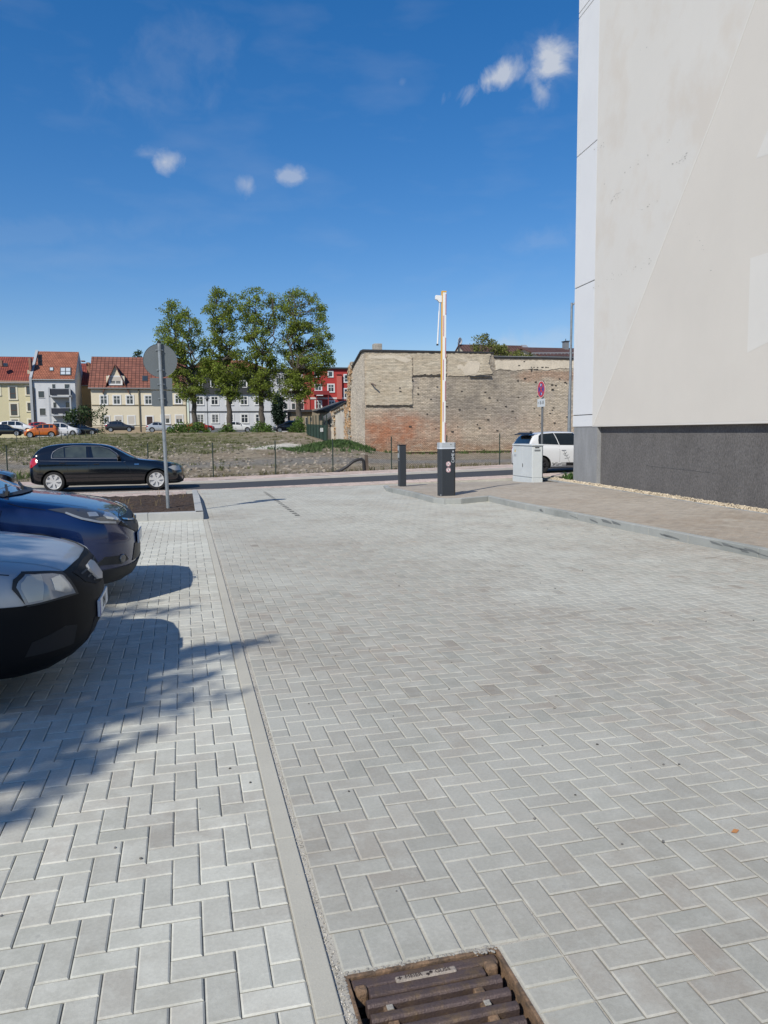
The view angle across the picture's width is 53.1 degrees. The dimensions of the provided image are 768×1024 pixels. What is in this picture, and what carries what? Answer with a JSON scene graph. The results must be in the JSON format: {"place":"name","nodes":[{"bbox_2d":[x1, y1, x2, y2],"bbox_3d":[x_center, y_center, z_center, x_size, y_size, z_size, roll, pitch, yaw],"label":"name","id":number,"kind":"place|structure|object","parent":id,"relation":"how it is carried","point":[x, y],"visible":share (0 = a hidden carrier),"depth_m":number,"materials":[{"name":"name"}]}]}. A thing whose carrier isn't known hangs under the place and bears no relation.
{"place":"outdoors","nodes":[
{"label":"outdoors","id":0,"kind":"place"},
{"bbox_2d":[86,491,185,496],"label":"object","id":1,"kind":"structure","parent":0,"point":[138,494],"depth_m":21.05,"materials":[{"name":"concrete"}]},
{"bbox_2d":[0,519,314,1023],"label":"parking paving","id":2,"kind":"structure","parent":0,"point":[159,993],"depth_m":3.23,"materials":[{"name":"concrete"}]},
{"bbox_2d":[0,531,107,678],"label":"car","id":3,"kind":"object","parent":2,"relation":"on","point":[53,596],"visible":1,"depth_m":4.67,"materials":[{"name":"paint"}]},
{"bbox_2d":[0,479,141,583],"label":"blue suv","id":4,"kind":"object","parent":2,"relation":"on","point":[106,532],"visible":0.73,"depth_m":7.29,"materials":[{"name":"paint"}]},
{"bbox_2d":[0,430,511,481],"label":"open ground","id":5,"kind":"structure","parent":0,"point":[417,459],"depth_m":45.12,"materials":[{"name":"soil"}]},
{"bbox_2d":[0,424,23,435],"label":"parked car","id":6,"kind":"object","parent":5,"relation":"on","point":[6,429],"visible":0.88,"depth_m":90.44,"materials":[{"name":"black paint"}]},
{"bbox_2d":[0,357,33,437],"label":"yellow house","id":7,"kind":"structure","parent":5,"relation":"on","point":[15,405],"depth_m":108.63,"materials":[{"name":"paint"}]},
{"bbox_2d":[8,386,17,399],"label":"window","id":8,"kind":"structure","parent":7,"relation":"in","point":[12,390],"depth_m":108.23,"materials":[{"name":"beige glass"}]},
{"bbox_2d":[9,402,18,416],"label":"window","id":9,"kind":"structure","parent":7,"relation":"in","point":[13,406],"depth_m":108.47,"materials":[{"name":"beige glass"}]},
{"bbox_2d":[24,385,29,395],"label":"window","id":10,"kind":"structure","parent":7,"relation":"in","point":[27,389],"depth_m":108.67,"materials":[{"name":"beige glass"}]},
{"bbox_2d":[0,421,33,429],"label":"parked car","id":11,"kind":"object","parent":5,"relation":"on","point":[19,424],"visible":0.41,"depth_m":98.88,"materials":[{"name":"white paint"}]},
{"bbox_2d":[24,424,59,437],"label":"parked car","id":12,"kind":"object","parent":5,"relation":"on","point":[50,430],"visible":0.97,"depth_m":88.60,"materials":[{"name":"orange paint"}]},
{"bbox_2d":[27,350,89,436],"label":"white house","id":13,"kind":"structure","parent":5,"relation":"on","point":[55,379],"depth_m":108.10,"materials":[{"name":"paint"}]},
{"bbox_2d":[39,408,45,415],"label":"window","id":14,"kind":"structure","parent":13,"relation":"in","point":[42,411],"depth_m":107.60,"materials":[{"name":"white glass"}]},
{"bbox_2d":[60,367,70,375],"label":"roof window","id":15,"kind":"structure","parent":13,"relation":"in","point":[64,371],"depth_m":108.98,"materials":[{"name":"glass"}]},
{"bbox_2d":[46,423,80,434],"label":"parked car","id":16,"kind":"object","parent":5,"relation":"on","point":[64,428],"visible":0.47,"depth_m":93.84,"materials":[{"name":"white paint"}]},
{"bbox_2d":[63,405,97,434],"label":"shrub","id":17,"kind":"object","parent":5,"relation":"on","point":[71,416],"visible":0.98,"depth_m":96.31,"materials":[{"name":"green plant"}]},
{"bbox_2d":[68,423,98,434],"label":"parked car","id":18,"kind":"object","parent":5,"relation":"on","point":[82,428],"visible":0.55,"depth_m":96.70,"materials":[{"name":"black paint"}]},
{"bbox_2d":[81,363,91,434],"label":"ochre house","id":19,"kind":"structure","parent":5,"relation":"on","point":[86,396],"depth_m":115.55,"materials":[{"name":"paint"}]},
{"bbox_2d":[92,404,108,432],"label":"shrub","id":20,"kind":"object","parent":5,"relation":"on","point":[103,419],"visible":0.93,"depth_m":88.83,"materials":[{"name":"green plant"}]},
{"bbox_2d":[105,421,134,431],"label":"parked car","id":21,"kind":"object","parent":5,"relation":"on","point":[111,426],"visible":0.98,"depth_m":101.88,"materials":[{"name":"grey paint"}]},
{"bbox_2d":[88,357,187,433],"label":"cream house","id":22,"kind":"structure","parent":5,"relation":"on","point":[119,387],"depth_m":110.82,"materials":[{"name":"paint"}]},
{"bbox_2d":[99,395,107,404],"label":"window","id":23,"kind":"structure","parent":22,"relation":"in","point":[103,399],"depth_m":109.46,"materials":[{"name":"white glass"}]},
{"bbox_2d":[108,375,122,384],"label":"window","id":24,"kind":"structure","parent":22,"relation":"in","point":[112,378],"depth_m":109.56,"materials":[{"name":"white glass"}]},
{"bbox_2d":[112,395,120,404],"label":"window","id":25,"kind":"structure","parent":22,"relation":"in","point":[116,399],"depth_m":109.88,"materials":[{"name":"white glass"}]},
{"bbox_2d":[114,415,122,421],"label":"window","id":26,"kind":"structure","parent":22,"relation":"in","point":[116,417],"depth_m":110.18,"materials":[{"name":"white glass"}]},
{"bbox_2d":[125,395,133,404],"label":"window","id":27,"kind":"structure","parent":22,"relation":"in","point":[129,399],"depth_m":110.34,"materials":[{"name":"white glass"}]},
{"bbox_2d":[127,415,135,424],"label":"window","id":28,"kind":"structure","parent":22,"relation":"in","point":[131,420],"depth_m":110.64,"materials":[{"name":"white glass"}]},
{"bbox_2d":[144,395,151,404],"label":"window","id":29,"kind":"structure","parent":22,"relation":"in","point":[147,398],"depth_m":110.96,"materials":[{"name":"white glass"}]},
{"bbox_2d":[145,415,153,430],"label":"door","id":30,"kind":"structure","parent":22,"relation":"in","point":[149,419],"depth_m":111.26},
{"bbox_2d":[160,414,170,423],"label":"window","id":31,"kind":"structure","parent":22,"relation":"in","point":[167,416],"depth_m":111.86,"materials":[{"name":"white glass"}]},
{"bbox_2d":[174,394,181,403],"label":"window","id":32,"kind":"structure","parent":22,"relation":"in","point":[179,401],"depth_m":111.97,"materials":[{"name":"white glass"}]},
{"bbox_2d":[175,414,183,423],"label":"window","id":33,"kind":"structure","parent":22,"relation":"in","point":[178,417],"depth_m":112.27,"materials":[{"name":"white glass"}]},
{"bbox_2d":[146,422,173,431],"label":"parked car","id":34,"kind":"object","parent":5,"relation":"on","point":[154,426],"visible":0.66,"depth_m":103.11,"materials":[{"name":"silver paint"}]},
{"bbox_2d":[0,439,365,477],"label":"rubble","id":35,"kind":"object","parent":5,"relation":"on","point":[247,462],"visible":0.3,"depth_m":40.25,"materials":[{"name":"stone"}]},
{"bbox_2d":[152,298,216,432],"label":"lime tree","id":36,"kind":"object","parent":5,"relation":"on","point":[190,378],"visible":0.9,"depth_m":88.11,"materials":[{"name":"green plant"}]},
{"bbox_2d":[166,421,210,432],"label":"bush","id":37,"kind":"object","parent":5,"relation":"on","point":[182,428],"visible":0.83,"depth_m":88.66,"materials":[{"name":"green plant"}]},
{"bbox_2d":[186,422,214,431],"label":"parked car","id":38,"kind":"object","parent":5,"relation":"on","point":[211,428],"visible":0.36,"depth_m":104.82,"materials":[{"name":"red paint"}]},
{"bbox_2d":[198,286,248,431],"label":"lime tree","id":39,"kind":"object","parent":5,"relation":"on","point":[223,370],"visible":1,"depth_m":88.93,"materials":[{"name":"green plant"}]},
{"bbox_2d":[217,422,235,431],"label":"bush","id":40,"kind":"object","parent":5,"relation":"on","point":[225,428],"visible":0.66,"depth_m":89.60,"materials":[{"name":"green plant"}]},
{"bbox_2d":[189,360,270,432],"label":"mansard house","id":41,"kind":"structure","parent":5,"relation":"on","point":[246,411],"depth_m":113.88,"materials":[{"name":"paint"}]},
{"bbox_2d":[196,396,203,404],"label":"window","id":42,"kind":"structure","parent":41,"relation":"in","point":[198,402],"depth_m":112.79,"materials":[{"name":"white glass"}]},
{"bbox_2d":[197,414,204,422],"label":"window","id":43,"kind":"structure","parent":41,"relation":"in","point":[201,417],"depth_m":113.07,"materials":[{"name":"white glass"}]},
{"bbox_2d":[210,396,218,404],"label":"window","id":44,"kind":"structure","parent":41,"relation":"in","point":[214,400],"depth_m":113.29,"materials":[{"name":"white glass"}]},
{"bbox_2d":[211,414,219,423],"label":"window","id":45,"kind":"structure","parent":41,"relation":"in","point":[214,417],"depth_m":113.57,"materials":[{"name":"white glass"}]},
{"bbox_2d":[240,396,247,404],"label":"window","id":46,"kind":"structure","parent":41,"relation":"in","point":[245,402],"depth_m":114.37,"materials":[{"name":"white glass"}]},
{"bbox_2d":[240,414,248,422],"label":"window","id":47,"kind":"structure","parent":41,"relation":"in","point":[244,418],"depth_m":114.62,"materials":[{"name":"white glass"}]},
{"bbox_2d":[222,421,251,431],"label":"parked car","id":48,"kind":"object","parent":5,"relation":"on","point":[238,426],"visible":0.56,"depth_m":103.92,"materials":[{"name":"white paint"}]},
{"bbox_2d":[236,286,281,431],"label":"lime tree","id":49,"kind":"object","parent":5,"relation":"on","point":[260,376],"visible":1,"depth_m":90.13,"materials":[{"name":"green plant"}]},
{"bbox_2d":[0,433,517,480],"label":"wire fence","id":50,"kind":"object","parent":5,"relation":"on","point":[213,466],"visible":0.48,"depth_m":30.59,"materials":[{"name":"metal"}]},
{"bbox_2d":[9,449,509,481],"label":"wall weeds","id":51,"kind":"object","parent":5,"relation":"on","point":[386,451],"depth_m":54.88,"materials":[{"name":"plant"}]},
{"bbox_2d":[250,421,273,431],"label":"bush","id":52,"kind":"object","parent":5,"relation":"on","point":[261,427],"visible":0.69,"depth_m":90.40,"materials":[{"name":"green plant"}]},
{"bbox_2d":[18,462,508,481],"bbox_3d":[-5.174,-1.660,30.895,22.853,0.461,1.730,-2,6,-14],"label":"fence growth","id":53,"kind":"object","parent":5,"relation":"on","point":[287,472],"visible":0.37,"depth_m":31.11,"materials":[{"name":"green plant"}]},
{"bbox_2d":[250,443,303,449],"bbox_3d":[-7.121,-4.529,53.268,4.752,0.392,16.781,-1,6,-6],"label":"sand heap","id":54,"kind":"object","parent":5,"relation":"on","point":[287,445],"visible":0.44,"depth_m":51.86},
{"bbox_2d":[271,392,286,424],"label":"conifer","id":55,"kind":"object","parent":5,"relation":"on","point":[279,415],"visible":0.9,"depth_m":110.33,"materials":[{"name":"green plant"}]},
{"bbox_2d":[272,420,295,431],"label":"parked car","id":56,"kind":"object","parent":5,"relation":"on","point":[285,425],"visible":0.6,"depth_m":103.41,"materials":[{"name":"grey paint"}]},
{"bbox_2d":[268,369,303,431],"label":"grey apartment house","id":57,"kind":"structure","parent":5,"relation":"on","point":[290,405],"depth_m":136.92,"materials":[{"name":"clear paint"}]},
{"bbox_2d":[287,416,305,432],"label":"bush","id":58,"kind":"object","parent":5,"relation":"on","point":[296,424],"visible":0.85,"depth_m":89.51,"materials":[{"name":"green plant"}]},
{"bbox_2d":[284,410,311,430],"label":"shed","id":59,"kind":"structure","parent":5,"relation":"on","point":[292,414],"depth_m":117.90,"materials":[{"name":"brown wood"}]},
{"bbox_2d":[274,285,336,430],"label":"lime tree","id":60,"kind":"object","parent":5,"relation":"on","point":[296,382],"visible":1,"depth_m":91.25,"materials":[{"name":"green plant"}]},
{"bbox_2d":[255,438,375,452],"bbox_3d":[-4.374,-4.272,49.707,8.333,0.997,9.792,-2,6,-14],"label":"weed heap","id":61,"kind":"object","parent":5,"relation":"on","point":[341,445],"visible":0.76,"depth_m":48.70,"materials":[{"name":"plant"}]},
{"bbox_2d":[311,408,319,424],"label":"flat annex","id":62,"kind":"object","parent":5,"relation":"on","point":[317,418],"visible":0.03,"depth_m":114.92,"materials":[{"name":"beige paint"}]},
{"bbox_2d":[306,415,327,440],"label":"green fence","id":63,"kind":"object","parent":5,"relation":"on","point":[319,431],"visible":0.95,"depth_m":73.53,"materials":[{"name":"metal"}]},
{"bbox_2d":[303,367,347,409],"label":"red house","id":64,"kind":"structure","parent":5,"relation":"on","point":[333,390],"depth_m":135.35,"materials":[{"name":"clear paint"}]},
{"bbox_2d":[327,384,334,392],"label":"window","id":65,"kind":"structure","parent":64,"relation":"in","point":[330,387],"depth_m":135.49,"materials":[{"name":"white glass"}]},
{"bbox_2d":[323,412,330,426],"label":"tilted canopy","id":66,"kind":"object","parent":5,"relation":"on","point":[328,416],"visible":0.22,"depth_m":68.05,"materials":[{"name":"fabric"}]},
{"bbox_2d":[328,427,333,439],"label":"wall","id":67,"kind":"structure","parent":5,"relation":"on","point":[331,433],"depth_m":66.03,"materials":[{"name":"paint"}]},
{"bbox_2d":[365,455,368,470],"bbox_3d":[-0.701,-1.945,31.203,0.153,0.753,0.120,-2,6,-14],"label":"wooden stake","id":68,"kind":"object","parent":5,"relation":"on","point":[366,464],"visible":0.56,"depth_m":31.14,"materials":[{"name":"brown wood"}]},
{"bbox_2d":[330,343,573,453],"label":"brick building","id":69,"kind":"structure","parent":5,"relation":"on","point":[395,395],"depth_m":56.78,"materials":[{"name":"brick"}]},
{"bbox_2d":[311,400,346,426],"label":"lean to roof","id":70,"kind":"object","parent":69,"relation":"attached to","point":[324,411],"visible":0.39,"depth_m":103.09,"materials":[{"name":"metal"}]},
{"bbox_2d":[470,332,507,355],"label":"willow bush","id":71,"kind":"object","parent":5,"relation":"on","point":[491,344],"visible":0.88,"depth_m":73.17,"materials":[{"name":"green plant"}]},
{"bbox_2d":[455,337,527,355],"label":"brown roof house","id":72,"kind":"structure","parent":5,"relation":"on","point":[466,347],"depth_m":91.96,"materials":[{"name":"tile"}]},
{"bbox_2d":[494,343,532,355],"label":"willow bush","id":73,"kind":"object","parent":5,"relation":"on","point":[517,353],"visible":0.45,"depth_m":73.76,"materials":[{"name":"green plant"}]},
{"bbox_2d":[514,339,573,356],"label":"dark roof house","id":74,"kind":"structure","parent":5,"relation":"on","point":[564,351],"depth_m":86.84,"materials":[{"name":"tile"}]},
{"bbox_2d":[17,464,512,484],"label":"pavement","id":75,"kind":"structure","parent":0,"point":[329,473],"depth_m":29.67,"materials":[{"name":"concrete"}]},
{"bbox_2d":[334,458,365,471],"bbox_3d":[-1.386,-1.857,30.982,1.306,0.647,0.129,-2,6,-14],"label":"bent pipe","id":76,"kind":"object","parent":75,"relation":"on","point":[351,463],"visible":0.92,"depth_m":30.95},
{"bbox_2d":[567,302,574,431],"bbox_3d":[8.383,-5.593,32.344,1.396,7.038,0.280,-2,6,-14],"label":"street lamp","id":77,"kind":"object","parent":75,"relation":"on","point":[570,385],"visible":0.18,"depth_m":32.14,"materials":[{"name":"metal"}]},
{"bbox_2d":[0,0,579,431],"label":"sky","id":78,"kind":"structure","parent":0,"point":[377,159],"materials":[{"name":"blue"}]},
{"bbox_2d":[33,468,572,492],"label":"street","id":79,"kind":"structure","parent":0,"point":[275,482],"depth_m":26.50,"materials":[{"name":"asphalt"}]},
{"bbox_2d":[0,469,16,483],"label":"following car","id":80,"kind":"object","parent":79,"relation":"on","point":[6,475],"visible":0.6,"depth_m":23.63,"materials":[{"name":"blue paint"}]},
{"bbox_2d":[30,443,184,490],"bbox_3d":[-8.801,-1.476,24.685,4.624,1.490,1.955,-2,6,-14],"label":"black hatchback","id":81,"kind":"object","parent":79,"relation":"on","point":[57,467],"visible":0.98,"depth_m":23.82,"materials":[{"name":"paint"}]},
{"bbox_2d":[24,467,512,487],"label":"kerb","id":82,"kind":"structure","parent":79,"relation":"on","point":[286,478],"depth_m":28.10,"materials":[{"name":"concrete"}]},
{"bbox_2d":[511,427,573,472],"bbox_3d":[6.568,-2.323,28.279,3.606,1.696,1.680,-2,6,-14],"label":"white city car","id":83,"kind":"object","parent":79,"relation":"on","point":[558,449],"visible":0.38,"depth_m":27.43,"materials":[{"name":"paint"}]},
{"bbox_2d":[78,472,571,493],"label":"verge paving","id":84,"kind":"structure","parent":0,"point":[421,480],"depth_m":24.73,"materials":[{"name":"concrete"}]},
{"bbox_2d":[0,490,767,1023],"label":"ground","id":85,"kind":"structure","parent":0,"point":[310,888],"depth_m":2.93,"materials":[{"name":"concrete"}]},
{"bbox_2d":[134,490,203,521],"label":"bed kerb","id":86,"kind":"structure","parent":85,"relation":"on","point":[197,514],"depth_m":14.81,"materials":[{"name":"concrete"}]},
{"bbox_2d":[99,493,194,512],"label":"planting bed soil","id":87,"kind":"structure","parent":86,"relation":"in","point":[185,502],"depth_m":17.25,"materials":[{"name":"soil"}]},
{"bbox_2d":[120,488,185,507],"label":"dry sprigs","id":88,"kind":"object","parent":87,"relation":"on","point":[157,497],"visible":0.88,"depth_m":17.59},
{"bbox_2d":[143,341,176,507],"bbox_3d":[-4.552,-1.709,15.831,0.676,3.535,0.093,-2,6,-14],"label":"traffic sign","id":89,"kind":"object","parent":87,"relation":"on","point":[159,360],"visible":0.99,"depth_m":15.76,"materials":[{"name":"grey metal"}]},
{"bbox_2d":[203,519,344,1023],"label":"gutter strip","id":90,"kind":"object","parent":85,"relation":"on","point":[327,1009],"visible":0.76,"depth_m":3.01,"materials":[{"name":"concrete"}]},
{"bbox_2d":[217,552,351,1023],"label":"joint grit","id":91,"kind":"object","parent":85,"relation":"on","point":[337,977],"visible":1,"depth_m":2.77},
{"bbox_2d":[332,901,610,1023],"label":"drain surround","id":92,"kind":"object","parent":85,"relation":"on","point":[541,962],"visible":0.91,"depth_m":2.47,"materials":[{"name":"concrete"}]},
{"bbox_2d":[341,945,543,1023],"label":"drain grate","id":93,"kind":"object","parent":92,"relation":"in","point":[479,986],"visible":0.99,"depth_m":2.30,"materials":[{"name":"metal"}]},
{"bbox_2d":[383,486,767,559],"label":"walk kerb","id":94,"kind":"structure","parent":85,"relation":"on","point":[694,539],"depth_m":13.14,"materials":[{"name":"concrete"}]},
{"bbox_2d":[539,509,767,556],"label":"kerb scuffs","id":95,"kind":"object","parent":94,"relation":"attached to","point":[741,549],"visible":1,"depth_m":10.64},
{"bbox_2d":[573,0,767,508],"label":"office building","id":96,"kind":"structure","parent":85,"relation":"on","point":[670,386],"depth_m":17.27,"materials":[{"name":"paint"}]},
{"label":"gravel strip","id":97,"kind":"structure","parent":85,"relation":"on","visible":0},
{"bbox_2d":[546,477,767,512],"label":"gravel","id":98,"kind":"structure","parent":97,"relation":"on","point":[744,507],"depth_m":17.44,"materials":[{"name":"stone"}]},
{"bbox_2d":[358,476,561,485],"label":"verge bedding","id":99,"kind":"object","parent":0,"point":[503,479],"visible":0.15,"depth_m":25.02,"materials":[{"name":"concrete"}]},
{"bbox_2d":[200,484,767,1023],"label":"lot paving","id":100,"kind":"structure","parent":0,"point":[654,648],"depth_m":4.37,"materials":[{"name":"concrete"}]},
{"bbox_2d":[0,516,754,916],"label":"grit","id":101,"kind":"object","parent":100,"relation":"on","point":[448,688],"visible":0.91,"depth_m":3.80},
{"bbox_2d":[389,481,767,547],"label":"walk paving","id":102,"kind":"structure","parent":0,"point":[735,525],"depth_m":15.30,"materials":[{"name":"concrete"}]},
{"bbox_2d":[397,444,405,485],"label":"card reader column","id":103,"kind":"structure","parent":102,"relation":"on","point":[401,464],"depth_m":22.24,"materials":[{"name":"black plastic"}]},
{"bbox_2d":[435,291,455,495],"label":"barrier gate","id":104,"kind":"structure","parent":102,"relation":"on","point":[445,468],"depth_m":18.20,"materials":[{"name":"white plastic"}]},
{"bbox_2d":[512,444,543,482],"bbox_3d":[4.521,-1.535,24.260,0.400,1.214,1.490,-2,6,-14],"label":"switch cabinet","id":105,"kind":"object","parent":102,"relation":"on","point":[527,462],"visible":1,"depth_m":23.82,"materials":[{"name":"grey plastic"}]},
{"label":"walk bedding","id":106,"kind":"structure","parent":0,"visible":0},
{"bbox_2d":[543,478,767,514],"bbox_3d":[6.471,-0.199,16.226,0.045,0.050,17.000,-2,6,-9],"label":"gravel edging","id":107,"kind":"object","parent":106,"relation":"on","point":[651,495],"visible":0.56,"depth_m":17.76,"materials":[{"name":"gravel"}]},
{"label":"verge soil","id":108,"kind":"structure","parent":0,"visible":0},
{"bbox_2d":[537,381,544,477],"bbox_3d":[5.031,-2.581,24.510,0.095,3.162,0.540,-2,6,-14],"label":"no stopping sign","id":109,"kind":"object","parent":108,"relation":"on","point":[541,392],"visible":1,"depth_m":24.44,"materials":[{"name":"red metal"}]},
{"bbox_2d":[562,471,572,479],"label":"weeds","id":110,"kind":"object","parent":108,"relation":"on","point":[569,476],"visible":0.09,"depth_m":24.15,"materials":[{"name":"green plant"}]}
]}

